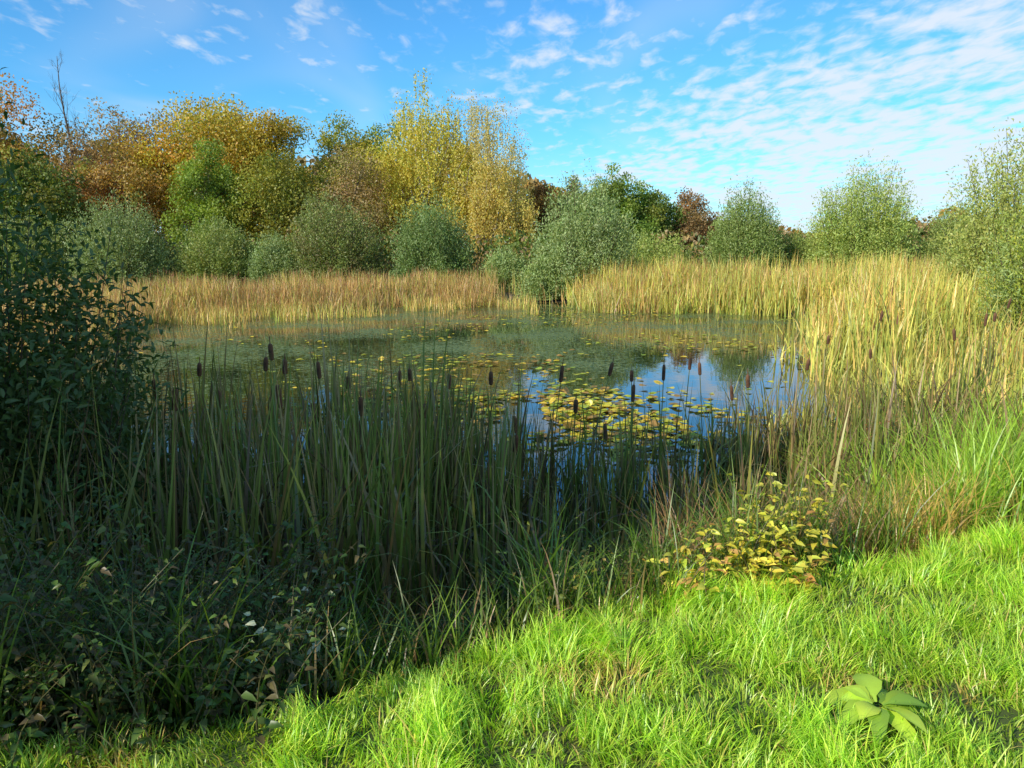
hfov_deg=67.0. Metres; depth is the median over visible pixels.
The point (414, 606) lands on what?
sedge tuft
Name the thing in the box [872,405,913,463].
cattail plant
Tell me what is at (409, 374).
cattail plant
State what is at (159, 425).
cattail plant
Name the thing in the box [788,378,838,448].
cattail plant
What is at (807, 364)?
cattail plant
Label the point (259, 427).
cattail plant
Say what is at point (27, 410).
cattail plant
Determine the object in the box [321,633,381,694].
sedge tuft
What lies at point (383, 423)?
cattail plant
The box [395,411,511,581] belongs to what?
cattail plant
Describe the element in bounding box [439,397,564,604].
cattail plant
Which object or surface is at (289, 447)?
cattail plant
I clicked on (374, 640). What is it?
sedge tuft
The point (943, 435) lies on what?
rush tuft
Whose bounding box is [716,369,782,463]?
cattail plant
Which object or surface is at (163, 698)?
nettle plant
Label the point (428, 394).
cattail plant
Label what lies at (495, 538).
cattail plant
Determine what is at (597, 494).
cattail plant
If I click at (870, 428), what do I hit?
cattail plant
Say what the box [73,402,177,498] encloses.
cattail plant
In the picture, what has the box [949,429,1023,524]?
rush tuft
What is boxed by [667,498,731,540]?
sedge tuft
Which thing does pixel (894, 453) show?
cattail plant
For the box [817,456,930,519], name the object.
rush tuft
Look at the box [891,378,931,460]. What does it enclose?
cattail plant
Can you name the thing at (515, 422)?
cattail plant
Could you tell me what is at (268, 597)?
nettle plant
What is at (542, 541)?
sedge tuft
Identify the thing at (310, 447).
cattail plant
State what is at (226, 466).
cattail plant
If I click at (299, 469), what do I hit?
cattail plant
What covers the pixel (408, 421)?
cattail plant
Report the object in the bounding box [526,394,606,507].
cattail plant
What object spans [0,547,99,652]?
nettle plant
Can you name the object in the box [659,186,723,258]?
tree
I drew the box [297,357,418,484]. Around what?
cattail plant
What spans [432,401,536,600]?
cattail plant
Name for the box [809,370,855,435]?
cattail plant
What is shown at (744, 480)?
cattail plant
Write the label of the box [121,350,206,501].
cattail plant
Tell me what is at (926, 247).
willow bush
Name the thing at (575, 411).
cattail plant
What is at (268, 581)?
nettle plant
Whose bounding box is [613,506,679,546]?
sedge tuft
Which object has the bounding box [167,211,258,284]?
willow bush
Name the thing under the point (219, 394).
cattail plant
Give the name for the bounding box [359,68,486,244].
weeping birch tree
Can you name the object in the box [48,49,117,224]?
bare tree
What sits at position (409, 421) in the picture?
cattail plant
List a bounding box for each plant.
[0,313,107,523]
[0,344,87,475]
[0,397,74,594]
[0,414,156,547]
[0,427,29,557]
[0,485,142,728]
[0,494,190,741]
[0,498,114,767]
[0,507,166,753]
[0,521,250,767]
[0,522,90,743]
[0,526,191,755]
[0,527,114,657]
[0,527,233,736]
[0,529,208,767]
[0,537,69,697]
[0,537,237,739]
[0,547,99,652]
[0,550,185,736]
[0,559,151,734]
[0,609,61,753]
[1,429,51,555]
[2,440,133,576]
[2,570,50,746]
[4,521,215,619]
[6,396,95,573]
[6,505,315,750]
[7,454,158,628]
[7,486,354,729]
[7,496,90,619]
[17,392,118,540]
[25,427,275,601]
[25,550,206,637]
[30,539,207,636]
[38,555,287,650]
[40,434,180,592]
[42,373,180,542]
[51,432,248,595]
[54,497,354,767]
[54,534,235,733]
[68,355,309,589]
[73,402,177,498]
[74,354,334,610]
[83,371,153,570]
[83,549,341,705]
[84,447,167,601]
[84,547,287,743]
[91,411,139,573]
[94,435,283,633]
[94,481,365,714]
[102,559,270,658]
[104,321,184,541]
[105,551,262,608]
[109,473,408,645]
[114,353,215,501]
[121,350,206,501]
[124,369,263,486]
[128,361,359,527]
[129,307,262,475]
[130,554,336,716]
[131,388,242,533]
[138,546,331,704]
[141,379,259,584]
[141,380,260,531]
[142,337,326,510]
[143,439,241,618]
[149,418,223,543]
[155,565,337,706]
[158,336,252,502]
[160,564,291,622]
[161,347,230,494]
[164,372,326,489]
[178,403,256,595]
[180,546,228,619]
[181,376,269,527]
[186,384,250,515]
[188,393,258,560]
[189,355,437,600]
[194,589,367,701]
[195,358,313,508]
[196,520,348,636]
[197,516,318,615]
[198,400,364,601]
[199,532,363,681]
[201,335,293,550]
[201,358,294,569]
[206,438,309,630]
[208,430,325,604]
[209,353,263,465]
[214,394,443,591]
[224,456,314,605]
[228,356,304,472]
[229,402,386,663]
[230,336,368,486]
[231,334,385,544]
[234,342,322,474]
[240,389,328,475]
[240,425,329,537]
[244,453,320,614]
[247,387,367,526]
[251,310,376,485]
[256,316,339,476]
[257,363,355,575]
[264,350,389,583]
[264,368,327,513]
[274,335,394,474]
[275,400,382,509]
[278,399,346,518]
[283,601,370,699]
[286,348,359,456]
[294,397,377,520]
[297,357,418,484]
[307,359,415,615]
[308,329,400,455]
[309,376,508,606]
[315,358,414,460]
[318,346,465,532]
[320,394,389,496]
[322,392,373,484]
[323,358,375,477]
[335,468,416,630]
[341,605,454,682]
[343,361,439,494]
[343,391,433,500]
[344,373,405,525]
[346,378,459,536]
[347,380,480,658]
[351,369,392,471]
[352,303,461,454]
[352,405,489,644]
[357,359,418,453]
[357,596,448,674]
[358,371,432,502]
[370,418,485,605]
[373,350,450,493]
[375,379,504,597]
[377,355,498,450]
[382,361,504,519]
[389,459,498,627]
[391,355,511,462]
[394,428,583,641]
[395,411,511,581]
[401,354,483,443]
[401,405,472,565]
[403,342,463,456]
[403,382,514,582]
[405,357,531,580]
[405,371,475,572]
[410,361,474,494]
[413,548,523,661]
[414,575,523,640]
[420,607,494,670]
[425,457,487,639]
[432,383,465,522]
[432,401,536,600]
[433,391,542,539]
[434,379,555,543]
[434,388,552,558]
[436,396,535,544]
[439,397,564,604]
[445,359,538,550]
[450,360,526,488]
[458,423,568,553]
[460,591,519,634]
[463,398,555,524]
[463,430,579,609]
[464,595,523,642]
[465,382,541,505]
[467,465,543,604]
[472,367,578,548]
[477,340,574,500]
[480,380,582,548]
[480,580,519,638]
[483,367,512,460]
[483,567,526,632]
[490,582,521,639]
[512,409,540,537]
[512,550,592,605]
[525,415,599,502]
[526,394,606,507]
[528,358,632,501]
[530,358,571,497]
[531,477,608,576]
[549,482,629,585]
[554,393,607,524]
[559,451,611,566]
[568,440,622,546]
[570,449,608,559]
[575,383,691,516]
[575,550,683,604]
[576,367,673,490]
[583,403,649,528]
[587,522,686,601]
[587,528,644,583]
[591,565,646,608]
[594,417,652,536]
[608,441,637,532]
[613,535,705,583]
[635,487,677,545]
[636,357,674,499]
[636,456,711,540]
[646,429,709,524]
[647,436,699,532]
[651,511,754,580]
[652,356,697,486]
[659,439,696,527]
[667,409,728,491]
[680,431,794,523]
[685,358,733,501]
[698,409,755,463]
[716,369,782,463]
[717,384,763,487]
[722,420,758,496]
[723,411,762,499]
[732,452,781,528]
[734,409,781,492]
[744,423,831,525]
[752,403,788,503]
[756,412,799,481]
[758,422,843,488]
[764,534,840,572]
[771,389,804,469]
[775,394,880,496]
[778,355,815,444]
[778,397,791,474]
[782,404,822,452]
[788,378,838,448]
[795,390,877,458]
[797,402,835,456]
[799,457,890,513]
[801,335,853,431]
[805,405,871,516]
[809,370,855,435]
[809,404,851,475]
[810,424,850,493]
[818,673,927,753]
[823,406,851,463]
[827,433,904,502]
[829,380,881,459]
[842,384,868,434]
[847,387,882,456]
[848,306,883,421]
[851,372,880,452]
[857,346,889,421]
[859,375,919,466]
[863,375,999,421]
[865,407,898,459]
[868,382,910,448]
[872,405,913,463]
[875,414,900,486]
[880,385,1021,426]
[880,416,912,503]
[883,403,941,469]
[889,395,902,450]
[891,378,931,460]
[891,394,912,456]
[900,391,1023,429]
[909,308,1021,407]
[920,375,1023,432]
[924,372,1023,422]
[926,378,1011,407]
[939,324,1020,418]
[943,401,988,466]
[961,309,1009,390]
[967,295,1020,386]
[1001,361,1023,400]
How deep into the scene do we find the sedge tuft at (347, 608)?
3.45 m
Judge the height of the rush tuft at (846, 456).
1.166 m
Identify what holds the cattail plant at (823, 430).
in the water
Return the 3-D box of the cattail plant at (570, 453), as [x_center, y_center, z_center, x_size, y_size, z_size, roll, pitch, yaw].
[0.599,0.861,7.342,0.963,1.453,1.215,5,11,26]
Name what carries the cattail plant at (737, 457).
in the water
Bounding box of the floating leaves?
[139,306,824,468]
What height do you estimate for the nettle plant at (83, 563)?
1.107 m
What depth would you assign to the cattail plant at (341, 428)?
5.87 m
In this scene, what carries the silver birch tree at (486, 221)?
on the ground at (995, 719)
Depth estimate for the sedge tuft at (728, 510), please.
4.66 m
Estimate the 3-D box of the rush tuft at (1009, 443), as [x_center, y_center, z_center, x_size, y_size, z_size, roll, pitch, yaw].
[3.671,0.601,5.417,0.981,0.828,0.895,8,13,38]
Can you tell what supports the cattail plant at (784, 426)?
in the water
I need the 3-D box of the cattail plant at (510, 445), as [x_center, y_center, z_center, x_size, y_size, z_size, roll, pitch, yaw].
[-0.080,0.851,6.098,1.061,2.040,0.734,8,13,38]
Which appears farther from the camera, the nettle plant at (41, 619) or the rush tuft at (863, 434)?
the rush tuft at (863, 434)
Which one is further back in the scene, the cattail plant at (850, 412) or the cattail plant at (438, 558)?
the cattail plant at (850, 412)
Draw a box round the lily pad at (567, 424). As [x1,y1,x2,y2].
[563,422,572,427]
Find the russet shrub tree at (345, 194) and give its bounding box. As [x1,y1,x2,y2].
[303,141,404,257]
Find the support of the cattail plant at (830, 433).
on the ground at (995, 719)
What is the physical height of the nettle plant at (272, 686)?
0.684 m
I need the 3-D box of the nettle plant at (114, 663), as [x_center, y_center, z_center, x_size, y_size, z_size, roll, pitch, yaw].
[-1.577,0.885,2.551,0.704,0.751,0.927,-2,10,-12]
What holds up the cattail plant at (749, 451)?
in the water
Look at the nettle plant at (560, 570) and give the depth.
4.54 m
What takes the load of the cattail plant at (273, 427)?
in the water
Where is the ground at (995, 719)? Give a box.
[1,249,1023,767]
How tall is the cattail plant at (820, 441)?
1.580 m
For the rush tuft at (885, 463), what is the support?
on the ground at (995, 719)
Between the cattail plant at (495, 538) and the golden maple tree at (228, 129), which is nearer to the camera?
the cattail plant at (495, 538)
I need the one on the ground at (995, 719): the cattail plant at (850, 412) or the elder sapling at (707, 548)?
the elder sapling at (707, 548)
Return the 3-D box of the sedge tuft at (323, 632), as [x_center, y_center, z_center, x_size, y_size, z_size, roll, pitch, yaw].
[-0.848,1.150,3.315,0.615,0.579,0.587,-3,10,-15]
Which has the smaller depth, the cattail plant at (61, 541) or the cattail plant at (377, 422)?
the cattail plant at (61, 541)
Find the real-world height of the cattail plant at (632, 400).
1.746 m
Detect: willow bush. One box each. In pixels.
[0,205,81,283]
[61,187,182,286]
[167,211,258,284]
[244,227,308,283]
[281,186,391,284]
[386,182,479,287]
[479,242,527,291]
[513,246,565,300]
[529,159,648,298]
[625,226,696,270]
[697,175,790,273]
[773,219,815,271]
[803,150,925,271]
[908,201,985,271]
[925,111,1023,301]
[932,208,1018,274]
[965,171,1023,347]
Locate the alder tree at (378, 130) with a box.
[359,97,435,269]
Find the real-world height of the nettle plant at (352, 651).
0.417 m
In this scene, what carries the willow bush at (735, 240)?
on the ground at (995, 719)
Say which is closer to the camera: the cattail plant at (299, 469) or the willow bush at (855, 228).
the cattail plant at (299, 469)
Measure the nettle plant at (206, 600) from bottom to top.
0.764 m
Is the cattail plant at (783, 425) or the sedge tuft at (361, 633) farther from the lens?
the cattail plant at (783, 425)
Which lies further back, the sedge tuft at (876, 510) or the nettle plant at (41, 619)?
the sedge tuft at (876, 510)
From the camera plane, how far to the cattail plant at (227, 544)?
3.99 m
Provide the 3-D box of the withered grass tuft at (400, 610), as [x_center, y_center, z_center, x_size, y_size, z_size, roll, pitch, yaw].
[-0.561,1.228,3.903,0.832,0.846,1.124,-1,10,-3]
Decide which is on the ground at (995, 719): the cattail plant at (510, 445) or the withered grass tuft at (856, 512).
the withered grass tuft at (856, 512)
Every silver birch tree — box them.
[437,89,533,256]
[450,146,540,264]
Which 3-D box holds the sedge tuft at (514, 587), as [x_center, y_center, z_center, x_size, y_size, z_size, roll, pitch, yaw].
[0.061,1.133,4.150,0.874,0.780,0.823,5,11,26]
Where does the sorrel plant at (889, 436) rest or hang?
on the ground at (995, 719)
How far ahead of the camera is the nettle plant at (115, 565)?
2.76 m
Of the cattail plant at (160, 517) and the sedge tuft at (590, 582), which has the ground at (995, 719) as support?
the sedge tuft at (590, 582)
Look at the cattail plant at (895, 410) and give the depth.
7.43 m
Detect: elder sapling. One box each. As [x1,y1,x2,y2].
[646,521,755,617]
[707,506,796,597]
[722,507,836,595]
[726,473,820,577]
[743,457,851,564]
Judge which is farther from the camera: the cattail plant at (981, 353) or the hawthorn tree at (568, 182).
the hawthorn tree at (568, 182)
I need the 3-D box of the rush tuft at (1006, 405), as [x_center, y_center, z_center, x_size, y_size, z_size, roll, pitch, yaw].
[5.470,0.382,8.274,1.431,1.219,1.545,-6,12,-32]
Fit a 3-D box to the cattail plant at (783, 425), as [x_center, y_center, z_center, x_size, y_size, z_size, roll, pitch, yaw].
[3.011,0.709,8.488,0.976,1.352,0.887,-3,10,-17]
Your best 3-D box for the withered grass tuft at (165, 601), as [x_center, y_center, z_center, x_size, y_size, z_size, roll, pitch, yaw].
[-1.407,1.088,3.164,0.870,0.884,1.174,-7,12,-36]
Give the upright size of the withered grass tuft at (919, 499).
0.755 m
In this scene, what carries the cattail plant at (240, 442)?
in the water
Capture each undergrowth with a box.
[0,223,937,285]
[0,407,1023,751]
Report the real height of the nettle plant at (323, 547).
1.121 m
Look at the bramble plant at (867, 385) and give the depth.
10.12 m
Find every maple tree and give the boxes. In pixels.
[0,140,113,247]
[107,90,296,243]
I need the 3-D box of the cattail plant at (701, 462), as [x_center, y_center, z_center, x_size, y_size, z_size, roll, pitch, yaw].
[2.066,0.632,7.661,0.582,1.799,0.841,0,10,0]
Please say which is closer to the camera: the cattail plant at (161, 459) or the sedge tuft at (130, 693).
the sedge tuft at (130, 693)
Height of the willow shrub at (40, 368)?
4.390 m
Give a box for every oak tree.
[0,72,97,231]
[307,109,396,239]
[580,162,664,247]
[630,188,689,249]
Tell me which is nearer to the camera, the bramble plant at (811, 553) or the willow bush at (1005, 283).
the bramble plant at (811, 553)
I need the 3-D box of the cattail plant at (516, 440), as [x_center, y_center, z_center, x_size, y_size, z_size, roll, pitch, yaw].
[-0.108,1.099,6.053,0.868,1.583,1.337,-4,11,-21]
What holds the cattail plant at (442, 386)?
in the water
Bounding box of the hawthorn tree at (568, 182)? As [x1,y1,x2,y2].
[549,175,591,224]
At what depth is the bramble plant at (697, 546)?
3.76 m
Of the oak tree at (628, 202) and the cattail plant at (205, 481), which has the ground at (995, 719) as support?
the oak tree at (628, 202)
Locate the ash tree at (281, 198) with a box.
[224,148,355,248]
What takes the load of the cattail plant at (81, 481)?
in the water
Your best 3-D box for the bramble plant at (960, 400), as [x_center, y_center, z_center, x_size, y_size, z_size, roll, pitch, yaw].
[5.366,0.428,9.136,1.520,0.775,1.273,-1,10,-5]
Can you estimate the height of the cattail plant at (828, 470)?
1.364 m
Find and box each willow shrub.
[0,67,213,607]
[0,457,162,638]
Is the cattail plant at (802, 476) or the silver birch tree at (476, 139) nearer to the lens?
the cattail plant at (802, 476)
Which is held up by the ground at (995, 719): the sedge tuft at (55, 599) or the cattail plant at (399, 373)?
the sedge tuft at (55, 599)
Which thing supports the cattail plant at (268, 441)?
in the water
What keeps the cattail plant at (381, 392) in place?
in the water
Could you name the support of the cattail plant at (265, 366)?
in the water
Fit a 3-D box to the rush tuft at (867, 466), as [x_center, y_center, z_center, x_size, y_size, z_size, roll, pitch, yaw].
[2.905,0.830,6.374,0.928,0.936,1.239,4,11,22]
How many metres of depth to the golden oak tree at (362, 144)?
59.84 m
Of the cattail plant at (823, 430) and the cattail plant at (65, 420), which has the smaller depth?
the cattail plant at (65, 420)
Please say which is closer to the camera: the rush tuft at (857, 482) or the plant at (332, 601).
the plant at (332, 601)
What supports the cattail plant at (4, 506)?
in the water
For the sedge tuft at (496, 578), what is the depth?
5.31 m
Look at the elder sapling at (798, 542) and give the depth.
3.72 m
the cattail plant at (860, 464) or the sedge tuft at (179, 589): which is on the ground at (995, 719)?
the sedge tuft at (179, 589)
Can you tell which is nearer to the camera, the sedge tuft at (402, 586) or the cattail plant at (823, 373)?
the sedge tuft at (402, 586)
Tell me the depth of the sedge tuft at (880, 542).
4.48 m
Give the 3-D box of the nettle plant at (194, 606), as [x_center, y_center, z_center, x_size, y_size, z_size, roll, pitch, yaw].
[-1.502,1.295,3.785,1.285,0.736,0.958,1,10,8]
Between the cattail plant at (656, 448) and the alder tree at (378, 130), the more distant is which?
the alder tree at (378, 130)
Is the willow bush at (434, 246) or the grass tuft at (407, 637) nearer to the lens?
the grass tuft at (407, 637)
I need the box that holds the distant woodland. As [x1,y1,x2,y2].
[10,133,967,266]
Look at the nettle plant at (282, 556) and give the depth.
4.21 m
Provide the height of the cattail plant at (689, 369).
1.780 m
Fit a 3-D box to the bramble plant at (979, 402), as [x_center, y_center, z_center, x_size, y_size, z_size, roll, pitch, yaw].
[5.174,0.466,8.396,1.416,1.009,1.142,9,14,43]
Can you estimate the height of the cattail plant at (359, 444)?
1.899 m
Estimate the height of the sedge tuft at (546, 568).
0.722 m
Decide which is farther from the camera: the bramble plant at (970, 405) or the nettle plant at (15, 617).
the bramble plant at (970, 405)
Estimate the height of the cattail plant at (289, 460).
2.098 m
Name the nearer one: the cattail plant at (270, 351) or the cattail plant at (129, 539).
the cattail plant at (129, 539)
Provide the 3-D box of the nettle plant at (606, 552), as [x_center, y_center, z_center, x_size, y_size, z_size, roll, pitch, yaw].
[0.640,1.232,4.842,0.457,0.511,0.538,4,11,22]
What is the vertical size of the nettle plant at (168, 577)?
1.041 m
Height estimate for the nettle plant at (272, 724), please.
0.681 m
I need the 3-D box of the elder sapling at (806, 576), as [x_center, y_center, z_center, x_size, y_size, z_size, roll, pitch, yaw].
[1.293,0.786,3.626,0.471,0.444,0.457,9,13,40]
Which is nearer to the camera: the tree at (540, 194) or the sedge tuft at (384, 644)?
the sedge tuft at (384, 644)
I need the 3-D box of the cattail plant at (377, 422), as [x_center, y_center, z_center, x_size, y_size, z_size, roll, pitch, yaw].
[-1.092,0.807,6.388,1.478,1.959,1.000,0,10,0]
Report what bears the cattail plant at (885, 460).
on the ground at (995, 719)
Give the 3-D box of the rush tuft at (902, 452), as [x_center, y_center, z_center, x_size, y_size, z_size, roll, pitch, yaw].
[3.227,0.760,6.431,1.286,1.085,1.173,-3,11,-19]
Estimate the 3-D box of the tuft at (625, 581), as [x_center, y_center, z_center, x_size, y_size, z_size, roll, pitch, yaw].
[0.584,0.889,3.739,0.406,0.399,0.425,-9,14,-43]
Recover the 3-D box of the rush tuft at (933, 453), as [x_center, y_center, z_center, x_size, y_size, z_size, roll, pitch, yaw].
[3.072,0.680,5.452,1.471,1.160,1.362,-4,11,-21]
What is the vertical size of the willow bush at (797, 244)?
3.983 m
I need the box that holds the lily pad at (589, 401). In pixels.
[585,400,592,405]
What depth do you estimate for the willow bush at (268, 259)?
42.59 m
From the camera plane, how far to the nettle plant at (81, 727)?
2.51 m
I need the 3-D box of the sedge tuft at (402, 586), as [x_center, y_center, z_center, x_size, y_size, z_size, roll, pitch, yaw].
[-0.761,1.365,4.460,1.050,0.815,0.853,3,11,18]
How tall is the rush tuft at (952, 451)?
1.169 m
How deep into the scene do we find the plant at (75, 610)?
3.24 m
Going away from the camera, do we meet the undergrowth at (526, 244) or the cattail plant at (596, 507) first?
the cattail plant at (596, 507)
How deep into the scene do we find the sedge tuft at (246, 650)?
3.09 m
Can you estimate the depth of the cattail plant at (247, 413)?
6.06 m
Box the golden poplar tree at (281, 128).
[228,107,323,243]
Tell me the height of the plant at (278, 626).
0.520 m
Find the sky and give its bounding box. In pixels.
[0,0,1023,242]
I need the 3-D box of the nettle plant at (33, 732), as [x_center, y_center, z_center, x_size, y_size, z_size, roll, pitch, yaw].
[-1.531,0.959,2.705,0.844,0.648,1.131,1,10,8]
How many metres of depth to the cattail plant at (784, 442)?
8.06 m
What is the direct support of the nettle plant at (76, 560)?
on the ground at (995, 719)
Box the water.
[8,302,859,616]
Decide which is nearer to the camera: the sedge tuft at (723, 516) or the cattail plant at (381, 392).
the sedge tuft at (723, 516)
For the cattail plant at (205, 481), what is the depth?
4.55 m
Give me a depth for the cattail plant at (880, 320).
10.68 m
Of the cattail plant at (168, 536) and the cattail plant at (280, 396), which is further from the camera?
the cattail plant at (280, 396)
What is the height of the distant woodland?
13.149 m
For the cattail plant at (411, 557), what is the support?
in the water
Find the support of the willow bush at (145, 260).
on the ground at (995, 719)
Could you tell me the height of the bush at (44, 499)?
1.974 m
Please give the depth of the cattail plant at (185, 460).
5.47 m
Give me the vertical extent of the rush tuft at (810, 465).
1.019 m
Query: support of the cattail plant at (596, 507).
in the water
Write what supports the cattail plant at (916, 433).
on the ground at (995, 719)
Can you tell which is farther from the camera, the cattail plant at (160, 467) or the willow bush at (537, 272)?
the willow bush at (537, 272)
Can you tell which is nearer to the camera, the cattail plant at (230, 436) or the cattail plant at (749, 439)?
the cattail plant at (230, 436)
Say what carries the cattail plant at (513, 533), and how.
on the ground at (995, 719)
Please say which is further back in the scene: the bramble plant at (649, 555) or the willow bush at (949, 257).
the willow bush at (949, 257)
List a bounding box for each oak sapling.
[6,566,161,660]
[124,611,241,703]
[176,575,335,730]
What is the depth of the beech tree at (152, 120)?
60.28 m
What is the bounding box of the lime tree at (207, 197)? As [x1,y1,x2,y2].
[157,136,254,250]
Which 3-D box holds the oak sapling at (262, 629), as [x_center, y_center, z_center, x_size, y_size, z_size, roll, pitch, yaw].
[-0.950,1.044,2.899,0.510,0.498,0.590,0,10,0]
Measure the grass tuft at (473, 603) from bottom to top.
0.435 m
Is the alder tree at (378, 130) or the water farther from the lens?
the alder tree at (378, 130)
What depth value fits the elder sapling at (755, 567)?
3.55 m
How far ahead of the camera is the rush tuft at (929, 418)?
7.51 m
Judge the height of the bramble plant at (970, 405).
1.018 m
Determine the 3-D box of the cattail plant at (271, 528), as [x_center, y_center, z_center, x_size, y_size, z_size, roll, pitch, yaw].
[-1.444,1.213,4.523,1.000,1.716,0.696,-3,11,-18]
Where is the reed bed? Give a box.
[0,245,1023,663]
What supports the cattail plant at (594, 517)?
in the water
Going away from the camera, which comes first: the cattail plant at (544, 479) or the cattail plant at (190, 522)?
the cattail plant at (190, 522)
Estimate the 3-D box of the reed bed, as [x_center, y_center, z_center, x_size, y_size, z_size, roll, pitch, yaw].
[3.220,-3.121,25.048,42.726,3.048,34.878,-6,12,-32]
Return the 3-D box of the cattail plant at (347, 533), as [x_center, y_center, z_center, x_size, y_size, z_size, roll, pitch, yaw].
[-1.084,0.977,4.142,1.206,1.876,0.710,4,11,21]
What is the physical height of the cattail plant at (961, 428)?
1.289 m
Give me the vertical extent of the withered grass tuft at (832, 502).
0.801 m
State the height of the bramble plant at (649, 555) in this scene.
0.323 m
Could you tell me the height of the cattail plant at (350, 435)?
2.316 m
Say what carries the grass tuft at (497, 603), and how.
on the ground at (995, 719)
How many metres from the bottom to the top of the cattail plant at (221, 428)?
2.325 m
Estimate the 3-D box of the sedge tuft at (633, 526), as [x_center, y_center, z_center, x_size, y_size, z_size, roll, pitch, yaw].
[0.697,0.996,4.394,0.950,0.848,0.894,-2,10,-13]
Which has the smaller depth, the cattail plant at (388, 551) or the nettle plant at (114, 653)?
the nettle plant at (114, 653)
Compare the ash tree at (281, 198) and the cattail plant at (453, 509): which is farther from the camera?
the ash tree at (281, 198)
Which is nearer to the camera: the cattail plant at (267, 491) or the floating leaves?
the cattail plant at (267, 491)
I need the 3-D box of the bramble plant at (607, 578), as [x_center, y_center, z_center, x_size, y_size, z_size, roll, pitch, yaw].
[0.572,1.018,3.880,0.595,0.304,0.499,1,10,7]
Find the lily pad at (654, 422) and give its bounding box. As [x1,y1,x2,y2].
[648,420,658,426]
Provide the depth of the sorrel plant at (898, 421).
7.17 m
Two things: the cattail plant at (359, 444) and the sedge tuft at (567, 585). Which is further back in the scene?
the cattail plant at (359, 444)
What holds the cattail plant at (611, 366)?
in the water
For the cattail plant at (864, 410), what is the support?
in the water
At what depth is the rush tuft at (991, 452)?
5.17 m
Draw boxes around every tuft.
[5,524,150,723]
[8,557,145,672]
[9,550,191,734]
[12,509,295,732]
[74,556,230,727]
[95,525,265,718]
[130,550,241,631]
[192,536,355,683]
[194,571,337,704]
[196,581,336,707]
[221,544,439,703]
[224,529,403,662]
[258,585,378,687]
[266,545,433,697]
[280,560,412,672]
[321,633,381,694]
[339,613,417,670]
[351,604,386,673]
[353,569,448,633]
[354,524,467,687]
[371,574,446,637]
[376,613,467,672]
[436,528,473,605]
[442,593,520,657]
[447,489,622,629]
[448,524,534,617]
[454,532,608,634]
[470,537,571,603]
[496,511,648,630]
[504,508,572,572]
[512,566,579,621]
[520,523,620,615]
[547,486,682,588]
[562,554,637,620]
[585,511,646,553]
[588,526,652,591]
[597,482,726,599]
[605,461,770,580]
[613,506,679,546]
[621,500,660,536]
[630,480,726,568]
[645,488,745,539]
[656,504,739,557]
[666,480,809,561]
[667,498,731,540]
[694,519,746,558]
[702,482,766,559]
[761,471,901,569]
[763,463,849,556]
[766,457,914,570]
[770,477,867,569]
[777,435,861,498]
[777,448,844,487]
[779,405,933,515]
[780,489,846,571]
[786,423,948,527]
[792,477,876,530]
[797,466,929,554]
[812,418,970,508]
[817,440,918,494]
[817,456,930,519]
[820,501,898,570]
[822,406,923,466]
[834,410,950,490]
[834,466,956,562]
[849,398,969,475]
[851,403,1020,504]
[853,389,1023,500]
[859,418,1009,535]
[872,389,974,457]
[881,466,954,549]
[884,408,1017,465]
[896,394,1023,493]
[896,411,1023,542]
[898,373,1023,524]
[921,414,1023,526]
[932,388,1011,434]
[932,398,1023,458]
[944,388,1022,441]
[945,393,1021,427]
[945,398,1022,445]
[948,383,1023,440]
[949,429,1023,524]
[960,376,1023,434]
[988,421,1023,458]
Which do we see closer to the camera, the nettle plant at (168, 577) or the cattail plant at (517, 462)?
the nettle plant at (168, 577)
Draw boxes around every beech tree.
[46,96,175,235]
[133,96,243,231]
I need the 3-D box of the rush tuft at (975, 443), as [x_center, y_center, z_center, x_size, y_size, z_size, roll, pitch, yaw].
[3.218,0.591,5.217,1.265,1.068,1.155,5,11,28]
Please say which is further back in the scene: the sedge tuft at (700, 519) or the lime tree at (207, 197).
the lime tree at (207, 197)
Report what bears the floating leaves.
on the water
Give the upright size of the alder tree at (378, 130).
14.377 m
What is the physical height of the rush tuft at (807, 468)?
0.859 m
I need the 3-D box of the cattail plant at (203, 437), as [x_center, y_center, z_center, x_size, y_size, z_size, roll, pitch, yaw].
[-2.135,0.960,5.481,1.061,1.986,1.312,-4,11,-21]
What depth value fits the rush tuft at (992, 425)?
7.17 m
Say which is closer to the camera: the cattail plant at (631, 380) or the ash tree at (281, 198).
the cattail plant at (631, 380)
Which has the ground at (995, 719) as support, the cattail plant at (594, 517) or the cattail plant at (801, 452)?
the cattail plant at (801, 452)
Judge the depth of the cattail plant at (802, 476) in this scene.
5.87 m
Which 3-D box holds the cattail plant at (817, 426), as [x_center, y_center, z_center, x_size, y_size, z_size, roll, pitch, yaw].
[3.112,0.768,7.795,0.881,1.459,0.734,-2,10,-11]
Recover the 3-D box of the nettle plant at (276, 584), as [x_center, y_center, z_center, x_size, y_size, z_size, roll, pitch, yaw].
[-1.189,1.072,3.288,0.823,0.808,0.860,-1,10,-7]
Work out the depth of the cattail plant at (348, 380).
6.16 m
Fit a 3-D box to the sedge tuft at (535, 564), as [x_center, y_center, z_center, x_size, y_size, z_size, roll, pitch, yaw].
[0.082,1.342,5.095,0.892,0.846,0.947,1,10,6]

